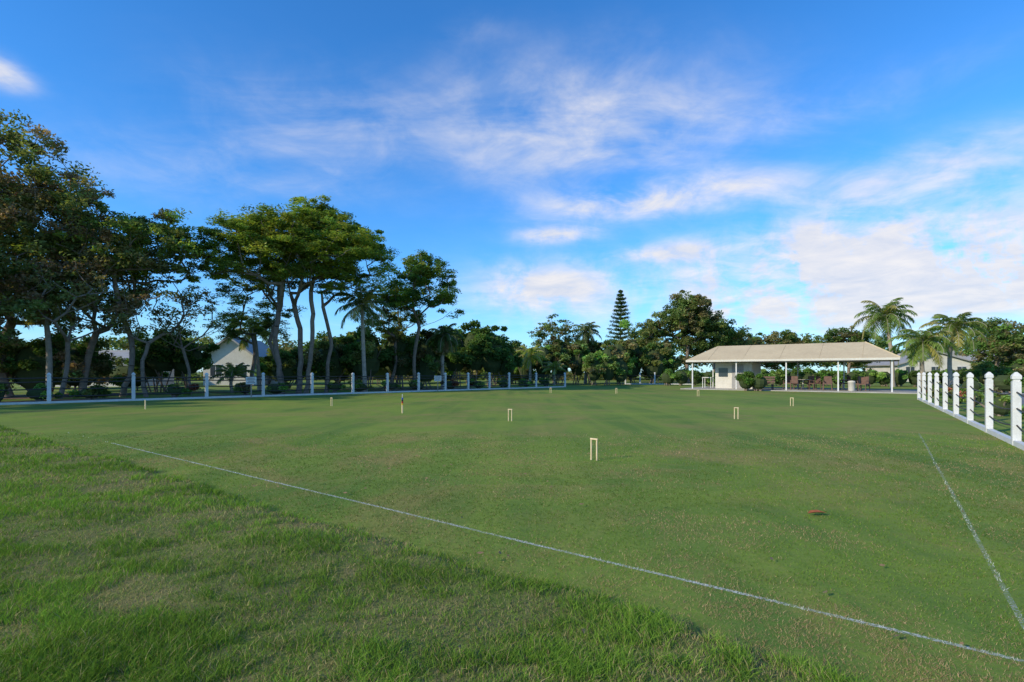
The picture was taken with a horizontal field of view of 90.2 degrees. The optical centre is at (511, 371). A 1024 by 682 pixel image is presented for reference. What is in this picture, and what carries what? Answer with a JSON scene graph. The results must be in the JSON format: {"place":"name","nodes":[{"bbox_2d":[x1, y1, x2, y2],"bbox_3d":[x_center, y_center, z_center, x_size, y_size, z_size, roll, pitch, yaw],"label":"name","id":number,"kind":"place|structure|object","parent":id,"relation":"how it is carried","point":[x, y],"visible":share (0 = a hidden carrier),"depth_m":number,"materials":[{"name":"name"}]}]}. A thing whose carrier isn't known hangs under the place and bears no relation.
{"place":"outdoors","nodes":[
{"label":"outdoors","id":0,"kind":"place"},
{"bbox_2d":[0,372,1023,681],"bbox_3d":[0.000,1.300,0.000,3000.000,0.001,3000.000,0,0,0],"label":"ground","id":1,"kind":"structure","parent":0,"point":[600,412],"depth_m":5.89,"materials":[{"name":"green plant"}]},
{"bbox_2d":[0,167,44,308],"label":"oak tree","id":2,"kind":"object","parent":1,"relation":"on","point":[2,189],"visible":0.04,"depth_m":27.61,"materials":[{"name":"green plant"}]},
{"bbox_2d":[0,244,51,347],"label":"oak tree","id":3,"kind":"object","parent":1,"relation":"on","point":[7,307],"visible":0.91,"depth_m":22.88,"materials":[{"name":"green plant"}]},
{"bbox_2d":[0,278,88,397],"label":"palm tree","id":4,"kind":"object","parent":1,"relation":"on","point":[49,356],"visible":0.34,"depth_m":25.10,"materials":[{"name":"green plant"}]},
{"bbox_2d":[0,398,130,402],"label":"mulch bed","id":5,"kind":"object","parent":1,"relation":"on","point":[65,400],"visible":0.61,"depth_m":23.56,"materials":[{"name":"brown soil"}]},
{"bbox_2d":[0,108,136,396],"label":"oak tree","id":6,"kind":"object","parent":1,"relation":"on","point":[40,177],"visible":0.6,"depth_m":24.72,"materials":[{"name":"green plant"}]},
{"bbox_2d":[3,393,139,398],"bbox_3d":[-25.989,1.292,26.479,6.336,0.001,13.101,0,0,40],"label":"mulch bed","id":7,"kind":"object","parent":1,"relation":"on","point":[53,397],"visible":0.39,"depth_m":28.07,"materials":[{"name":"brown soil"}]},
{"bbox_2d":[9,249,137,398],"bbox_3d":[-21.387,-2.376,24.869,4.884,7.406,4.844,0,0,0],"label":"leafy tree","id":8,"kind":"object","parent":1,"relation":"on","point":[68,311],"visible":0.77,"depth_m":24.39,"materials":[{"name":"green plant"}]},
{"bbox_2d":[0,330,169,391],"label":"mixed shrubbery","id":9,"kind":"object","parent":1,"relation":"on","point":[28,360],"visible":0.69,"depth_m":26.42,"materials":[{"name":"green plant"}]},
{"bbox_2d":[0,187,185,396],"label":"oak tree","id":10,"kind":"object","parent":1,"relation":"on","point":[60,237],"visible":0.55,"depth_m":25.60,"materials":[{"name":"green plant"}]},
{"bbox_2d":[55,350,173,386],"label":"white bungalow","id":11,"kind":"object","parent":1,"relation":"on","point":[122,353],"visible":0.01,"depth_m":48.26,"materials":[{"name":"grey"}]},
{"bbox_2d":[67,207,220,396],"bbox_3d":[-19.352,-3.630,26.965,6.681,10.047,5.813,0,0,0],"label":"oak tree","id":12,"kind":"object","parent":1,"relation":"on","point":[164,233],"visible":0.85,"depth_m":26.57,"materials":[{"name":"green plant"}]},
{"bbox_2d":[96,262,216,396],"bbox_3d":[-18.597,-2.184,26.590,3.999,7.025,4.520,0,0,31],"label":"oak tree","id":13,"kind":"object","parent":1,"relation":"on","point":[188,302],"visible":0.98,"depth_m":26.56,"materials":[{"name":"green plant"}]},
{"bbox_2d":[124,327,219,391],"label":"round leafy tree","id":14,"kind":"object","parent":1,"relation":"on","point":[159,359],"visible":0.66,"depth_m":32.58,"materials":[{"name":"green plant"}]},
{"bbox_2d":[144,287,230,394],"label":"bare branched tree","id":15,"kind":"object","parent":1,"relation":"on","point":[209,300],"visible":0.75,"depth_m":28.49,"materials":[{"name":"green plant"}]},
{"bbox_2d":[209,362,256,392],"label":"palm tree","id":16,"kind":"object","parent":1,"relation":"on","point":[229,370],"visible":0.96,"depth_m":32.02,"materials":[{"name":"green plant"}]},
{"bbox_2d":[186,256,291,392],"bbox_3d":[-16.737,-3.196,32.267,5.830,9.046,5.424,0,0,31],"label":"umbrella pine tree","id":17,"kind":"object","parent":1,"relation":"on","point":[245,277],"visible":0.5,"depth_m":31.98,"materials":[{"name":"green plant"}]},
{"bbox_2d":[203,339,277,384],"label":"walls","id":18,"kind":"structure","parent":1,"relation":"on","point":[231,353],"depth_m":50.03,"materials":[{"name":"white paint"}]},
{"bbox_2d":[210,365,245,375],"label":"windows","id":19,"kind":"structure","parent":18,"relation":"attached to","point":[212,370],"depth_m":49.79,"materials":[{"name":"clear glass"}]},
{"bbox_2d":[209,364,246,376],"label":"window frames","id":20,"kind":"structure","parent":18,"relation":"attached to","point":[221,364],"depth_m":49.81,"materials":[{"name":"white paint"}]},
{"bbox_2d":[209,337,269,357],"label":"roof","id":21,"kind":"structure","parent":18,"relation":"on","point":[262,347],"depth_m":52.73,"materials":[{"name":"grey"}]},
{"bbox_2d":[246,377,255,397],"bbox_3d":[-13.305,0.775,26.016,0.480,1.050,0.066,0,0,-17],"label":"notice sign","id":22,"kind":"object","parent":1,"relation":"on","point":[251,380],"visible":1,"depth_m":26.00,"materials":[{"name":"white metal"}]},
{"bbox_2d":[202,275,306,386],"bbox_3d":[-17.278,-2.563,33.795,6.139,7.820,5.548,0,0,14],"label":"umbrella pine tree","id":23,"kind":"object","parent":1,"relation":"on","point":[234,321],"visible":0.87,"depth_m":33.11,"materials":[{"name":"green plant"}]},
{"bbox_2d":[227,312,281,389],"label":"palm tree","id":24,"kind":"object","parent":1,"relation":"on","point":[242,344],"visible":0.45,"depth_m":35.84,"materials":[{"name":"green plant"}]},
{"bbox_2d":[169,203,340,392],"bbox_3d":[-15.173,-4.254,31.019,9.687,11.149,9.050,0,0,-26],"label":"umbrella pine tree","id":25,"kind":"object","parent":1,"relation":"on","point":[233,240],"visible":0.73,"depth_m":29.03,"materials":[{"name":"green plant"}]},
{"bbox_2d":[192,392,343,396],"bbox_3d":[-13.312,1.292,29.088,3.592,0.001,8.792,0,0,41],"label":"mulch bed","id":26,"kind":"object","parent":1,"relation":"on","point":[272,394],"visible":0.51,"depth_m":30.69,"materials":[{"name":"brown soil"}]},
{"bbox_2d":[269,211,399,392],"bbox_3d":[-10.857,-4.258,31.243,8.542,11.195,6.680,0,0,24],"label":"umbrella pine tree","id":27,"kind":"object","parent":26,"relation":"on","point":[362,238],"visible":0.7,"depth_m":30.06,"materials":[{"name":"green plant"}]},
{"bbox_2d":[307,266,386,391],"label":"umbrella pine tree","id":28,"kind":"object","parent":26,"relation":"on","point":[355,277],"visible":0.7,"depth_m":32.06,"materials":[{"name":"green plant"}]},
{"bbox_2d":[0,377,549,401],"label":"shrubs","id":29,"kind":"object","parent":1,"relation":"on","point":[477,384],"visible":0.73,"depth_m":27.49,"materials":[{"name":"green plant"}]},
{"bbox_2d":[0,372,565,404],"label":"post and cable fence","id":30,"kind":"object","parent":1,"relation":"on","point":[207,386],"visible":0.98,"depth_m":26.33,"materials":[{"name":"white paint"}]},
{"bbox_2d":[228,195,385,392],"bbox_3d":[-12.508,-4.715,31.823,9.063,12.078,8.551,0,0,-34],"label":"umbrella pine tree","id":31,"kind":"object","parent":1,"relation":"on","point":[309,214],"visible":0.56,"depth_m":30.31,"materials":[{"name":"green plant"}]},
{"bbox_2d":[174,348,502,383],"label":"background shrubbery","id":32,"kind":"object","parent":1,"relation":"on","point":[463,371],"visible":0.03,"depth_m":55.45,"materials":[{"name":"green plant"}]},
{"bbox_2d":[254,325,448,389],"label":"leafy understory trees","id":33,"kind":"object","parent":1,"relation":"on","point":[346,352],"visible":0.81,"depth_m":38.28,"materials":[{"name":"green plant"}]},
{"bbox_2d":[334,287,389,391],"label":"palm tree","id":34,"kind":"object","parent":1,"relation":"on","point":[363,303],"visible":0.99,"depth_m":32.76,"materials":[{"name":"green plant"}]},
{"bbox_2d":[364,279,426,382],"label":"slash pine tree","id":35,"kind":"object","parent":1,"relation":"on","point":[388,330],"visible":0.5,"depth_m":38.95,"materials":[{"name":"green plant"}]},
{"bbox_2d":[368,387,475,390],"bbox_3d":[-6.403,1.292,38.262,3.836,0.001,11.093,0,0,45],"label":"mulch bed","id":36,"kind":"object","parent":1,"relation":"on","point":[421,389],"visible":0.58,"depth_m":37.71,"materials":[{"name":"brown soil"}]},
{"bbox_2d":[377,249,465,380],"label":"slash pine tree","id":37,"kind":"object","parent":36,"relation":"on","point":[420,273],"visible":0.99,"depth_m":37.02,"materials":[{"name":"green plant"}]},
{"bbox_2d":[424,323,462,388],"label":"palm tree","id":38,"kind":"object","parent":36,"relation":"on","point":[446,335],"visible":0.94,"depth_m":39.72,"materials":[{"name":"green plant"}]},
{"bbox_2d":[434,376,440,390],"bbox_3d":[-5.005,0.775,34.416,0.480,1.050,0.066,0,0,-17],"label":"notice sign","id":39,"kind":"object","parent":1,"relation":"on","point":[437,378],"visible":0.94,"depth_m":34.40,"materials":[{"name":"white metal"}]},
{"bbox_2d":[0,425,911,681],"bbox_3d":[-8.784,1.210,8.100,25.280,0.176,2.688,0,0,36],"label":"rough grass","id":40,"kind":"structure","parent":1,"relation":"on","point":[88,637],"depth_m":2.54,"materials":[{"name":"green plant"}]},
{"bbox_2d":[435,319,522,385],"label":"round leafy tree","id":41,"kind":"object","parent":1,"relation":"on","point":[487,349],"visible":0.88,"depth_m":45.15,"materials":[{"name":"green plant"}]},
{"bbox_2d":[9,333,989,380],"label":"distant tree line","id":42,"kind":"object","parent":1,"relation":"on","point":[122,343],"visible":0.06,"depth_m":82.58,"materials":[{"name":"green plant"}]},
{"bbox_2d":[36,454,990,647],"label":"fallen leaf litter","id":43,"kind":"object","parent":1,"relation":"on","point":[583,630],"visible":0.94,"depth_m":3.49,"materials":[{"name":"brown plant"}]},
{"bbox_2d":[516,345,545,380],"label":"palm tree","id":44,"kind":"object","parent":1,"relation":"on","point":[530,353],"visible":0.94,"depth_m":49.76,"materials":[{"name":"green plant"}]},
{"bbox_2d":[540,359,567,384],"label":"palm tree","id":45,"kind":"object","parent":1,"relation":"on","point":[554,366],"visible":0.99,"depth_m":50.29,"materials":[{"name":"green plant"}]},
{"bbox_2d":[528,313,580,382],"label":"tree","id":46,"kind":"object","parent":1,"relation":"on","point":[550,329],"visible":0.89,"depth_m":55.58,"materials":[{"name":"green plant"}]},
{"bbox_2d":[117,444,1000,654],"bbox_3d":[-2.487,1.296,5.784,12.000,0.001,0.042,0,0,36],"label":"chalk line","id":47,"kind":"object","parent":1,"relation":"on","point":[720,588],"visible":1,"depth_m":3.18,"materials":[{"name":"grey paint"}]},
{"bbox_2d":[569,322,601,383],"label":"palm tree","id":48,"kind":"object","parent":1,"relation":"on","point":[589,330],"visible":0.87,"depth_m":56.61,"materials":[{"name":"green plant"}]},
{"bbox_2d":[590,438,597,460],"bbox_3d":[1.210,1.153,7.520,0.120,0.354,0.027,0,0,37],"label":"croquet wicket","id":49,"kind":"object","parent":1,"relation":"on","point":[591,439],"visible":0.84,"depth_m":7.51,"materials":[{"name":"beige paint"}]},
{"bbox_2d":[510,319,691,383],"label":"mixed shrubbery","id":50,"kind":"object","parent":1,"relation":"on","point":[657,358],"visible":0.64,"depth_m":54.59,"materials":[{"name":"green plant"}]},
{"bbox_2d":[582,344,632,384],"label":"tree","id":51,"kind":"object","parent":1,"relation":"on","point":[607,364],"visible":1,"depth_m":49.54,"materials":[{"name":"green plant"}]},
{"bbox_2d":[602,290,633,349],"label":"norfolk pine tree","id":52,"kind":"object","parent":1,"relation":"on","point":[620,302],"visible":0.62,"depth_m":69.72,"materials":[{"name":"green plant"}]},
{"bbox_2d":[627,311,674,382],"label":"oak tree","id":53,"kind":"object","parent":1,"relation":"on","point":[646,334],"visible":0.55,"depth_m":61.38,"materials":[{"name":"green plant"}]},
{"bbox_2d":[625,372,691,384],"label":"post and cable fence","id":54,"kind":"object","parent":1,"relation":"on","point":[640,375],"visible":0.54,"depth_m":53.73,"materials":[{"name":"white paint"}]},
{"bbox_2d":[648,290,729,382],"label":"oak tree","id":55,"kind":"object","parent":1,"relation":"on","point":[686,314],"visible":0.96,"depth_m":60.63,"materials":[{"name":"green plant"}]},
{"bbox_2d":[681,314,753,371],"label":"oak tree","id":56,"kind":"object","parent":1,"relation":"on","point":[726,334],"visible":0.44,"depth_m":62.14,"materials":[{"name":"green plant"}]},
{"bbox_2d":[735,371,766,390],"bbox_3d":[16.380,0.607,35.116,1.758,1.448,1.940,0,0,-27],"label":"clipped shrub","id":57,"kind":"object","parent":1,"relation":"on","point":[747,380],"visible":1,"depth_m":34.78,"materials":[{"name":"green plant"}]},
{"bbox_2d":[733,329,826,370],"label":"oak tree","id":58,"kind":"object","parent":1,"relation":"on","point":[789,337],"visible":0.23,"depth_m":69.36,"materials":[{"name":"green plant"}]},
{"bbox_2d":[680,341,921,393],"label":"shade pavilion","id":59,"kind":"structure","parent":1,"relation":"on","point":[730,362],"depth_m":36.24,"materials":[{"name":"metal"}]},
{"bbox_2d":[719,368,727,376],"bbox_3d":[15.959,0.025,38.551,0.650,0.650,0.032,0,0,36],"label":"window","id":60,"kind":"structure","parent":59,"relation":"in","point":[723,372],"depth_m":38.52,"materials":[{"name":"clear glass"}]},
{"bbox_2d":[713,362,762,387],"bbox_3d":[17.501,0.220,39.429,4.407,1.960,4.537,0,0,0],"label":"door and fascia","id":61,"kind":"structure","parent":59,"relation":"in","point":[739,367],"depth_m":38.01,"materials":[{"name":"grey"}]},
{"bbox_2d":[764,376,774,389],"bbox_3d":[17.838,0.769,36.165,1.400,0.939,0.530,0,0,36],"label":"wooden bench","id":62,"kind":"object","parent":59,"relation":"on","point":[773,381],"visible":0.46,"depth_m":35.99,"materials":[{"name":"brown wood"}]},
{"bbox_2d":[783,376,793,388],"bbox_3d":[20.089,0.765,37.039,0.540,0.950,0.580,0,0,-37],"label":"patio chair","id":63,"kind":"object","parent":59,"relation":"on","point":[788,379],"visible":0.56,"depth_m":37.10,"materials":[{"name":"brown wicker"}]},
{"bbox_2d":[791,376,801,389],"bbox_3d":[20.041,0.765,35.959,0.540,0.950,0.580,0,0,-39],"label":"patio chair","id":64,"kind":"object","parent":59,"relation":"on","point":[794,380],"visible":1,"depth_m":35.80,"materials":[{"name":"brown wicker"}]},
{"bbox_2d":[798,379,810,388],"bbox_3d":[20.874,0.879,36.589,1.040,0.718,1.024,0,0,0],"label":"patio table","id":65,"kind":"object","parent":59,"relation":"on","point":[803,382],"visible":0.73,"depth_m":36.56,"materials":[{"name":"brown wood"}]},
{"bbox_2d":[804,376,814,388],"bbox_3d":[21.530,0.765,36.976,0.580,0.950,0.540,0,0,-6],"label":"patio chair","id":66,"kind":"object","parent":59,"relation":"on","point":[811,377],"visible":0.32,"depth_m":36.72,"materials":[{"name":"brown wicker"}]},
{"bbox_2d":[809,376,820,389],"bbox_3d":[21.165,0.765,35.631,0.561,0.950,0.597,0,0,0],"label":"patio chair","id":67,"kind":"object","parent":59,"relation":"on","point":[818,380],"visible":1,"depth_m":35.46,"materials":[{"name":"brown wicker"}]},
{"bbox_2d":[823,376,832,389],"bbox_3d":[21.457,0.765,34.675,0.580,0.950,0.540,0,0,36],"label":"patio chair","id":68,"kind":"object","parent":59,"relation":"on","point":[827,380],"visible":0.9,"depth_m":34.78,"materials":[{"name":"brown wicker"}]},
{"bbox_2d":[840,376,850,388],"bbox_3d":[23.482,0.765,35.919,0.540,0.950,0.580,0,0,15],"label":"patio chair","id":69,"kind":"object","parent":59,"relation":"on","point":[849,378],"visible":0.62,"depth_m":35.73,"materials":[{"name":"brown wicker"}]},
{"bbox_2d":[848,380,855,390],"bbox_3d":[22.055,0.894,33.122,0.460,0.688,0.460,0,0,0],"label":"trash bin","id":70,"kind":"object","parent":59,"relation":"on","point":[851,385],"visible":0.93,"depth_m":32.96,"materials":[{"name":"white plastic"}]},
{"bbox_2d":[850,376,860,389],"bbox_3d":[23.553,0.765,35.000,0.580,0.950,0.540,0,0,-41],"label":"patio chair","id":71,"kind":"object","parent":59,"relation":"on","point":[859,380],"visible":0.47,"depth_m":34.78,"materials":[{"name":"brown wicker"}]},
{"bbox_2d":[857,376,869,390],"bbox_3d":[23.189,0.765,33.655,0.540,0.950,0.580,0,0,-31],"label":"patio chair","id":72,"kind":"object","parent":59,"relation":"on","point":[865,381],"visible":0.97,"depth_m":33.68,"materials":[{"name":"brown wicker"}]},
{"bbox_2d":[660,367,953,385],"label":"clipped hedge","id":73,"kind":"object","parent":1,"relation":"on","point":[902,376],"visible":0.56,"depth_m":46.80,"materials":[{"name":"green plant"}]},
{"bbox_2d":[808,510,825,512],"bbox_3d":[2.760,1.266,4.612,0.180,0.024,0.065,0,0,0],"label":"dry leaf","id":74,"kind":"object","parent":1,"relation":"on","point":[814,511],"visible":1,"depth_m":4.62,"materials":[{"name":"brown plant"}]},
{"bbox_2d":[813,325,887,374],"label":"oak tree","id":75,"kind":"object","parent":1,"relation":"on","point":[841,335],"visible":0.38,"depth_m":57.44,"materials":[{"name":"green plant"}]},
{"bbox_2d":[851,297,917,386],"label":"queen palm tree","id":76,"kind":"object","parent":1,"relation":"on","point":[886,316],"visible":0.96,"depth_m":44.58,"materials":[{"name":"green plant"}]},
{"bbox_2d":[887,325,957,387],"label":"queen palm tree","id":77,"kind":"object","parent":1,"relation":"on","point":[916,347],"visible":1,"depth_m":39.49,"materials":[{"name":"green plant"}]},
{"bbox_2d":[918,312,989,385],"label":"queen palm tree","id":78,"kind":"object","parent":1,"relation":"on","point":[955,328],"visible":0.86,"depth_m":41.55,"materials":[{"name":"green plant"}]},
{"bbox_2d":[917,372,1023,450],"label":"post and cable fence","id":79,"kind":"object","parent":1,"relation":"on","point":[1014,439],"visible":1,"depth_m":11.60,"materials":[{"name":"white paint"}]},
{"bbox_2d":[921,384,1023,419],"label":"flower bed shrubs","id":80,"kind":"object","parent":1,"relation":"on","point":[1001,401],"visible":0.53,"depth_m":16.80,"materials":[{"name":"green plant"}]},
{"bbox_2d":[946,351,1003,363],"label":"white bungalow","id":81,"kind":"object","parent":1,"relation":"on","point":[965,357],"depth_m":77.87,"materials":[{"name":"grey paint"}]},
{"bbox_2d":[949,371,1023,393],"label":"mixed shrubbery","id":82,"kind":"object","parent":1,"relation":"on","point":[1002,383],"visible":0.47,"depth_m":31.58,"materials":[{"name":"green plant"}]},
{"bbox_2d":[952,358,1023,385],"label":"mixed shrubbery","id":83,"kind":"object","parent":1,"relation":"on","point":[979,370],"visible":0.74,"depth_m":46.32,"materials":[{"name":"green plant"}]},
{"bbox_2d":[958,317,1023,366],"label":"oak tree","id":84,"kind":"object","parent":1,"relation":"on","point":[1014,343],"visible":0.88,"depth_m":49.20,"materials":[{"name":"green plant"}]},
{"bbox_2d":[976,324,1023,365],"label":"oak tree","id":85,"kind":"object","parent":1,"relation":"on","point":[1022,325],"visible":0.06,"depth_m":52.30,"materials":[{"name":"green plant"}]},
{"bbox_2d":[0,0,1023,371],"label":"sky","id":86,"kind":"structure","parent":0,"point":[793,165],"materials":[{"name":"blue"}]},
{"bbox_2d":[866,353,971,381],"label":"walls","id":87,"kind":"structure","parent":0,"point":[956,362],"depth_m":68.14,"materials":[{"name":"beige paint"}]},
{"bbox_2d":[864,351,975,365],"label":"roof","id":88,"kind":"structure","parent":87,"relation":"on","point":[902,360],"depth_m":70.62,"materials":[{"name":"grey"}]},
{"bbox_2d":[906,367,965,373],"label":"windows","id":89,"kind":"structure","parent":87,"relation":"attached to","point":[932,368],"depth_m":68.06,"materials":[{"name":"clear glass"}]},
{"bbox_2d":[905,366,966,370],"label":"window frames","id":90,"kind":"structure","parent":87,"relation":"attached to","point":[933,366],"depth_m":68.00,"materials":[{"name":"white paint"}]},
{"bbox_2d":[939,386,1023,405],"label":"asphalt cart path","id":91,"kind":"structure","parent":0,"point":[1003,392],"depth_m":27.51,"materials":[{"name":"grey asphalt"}]}
]}

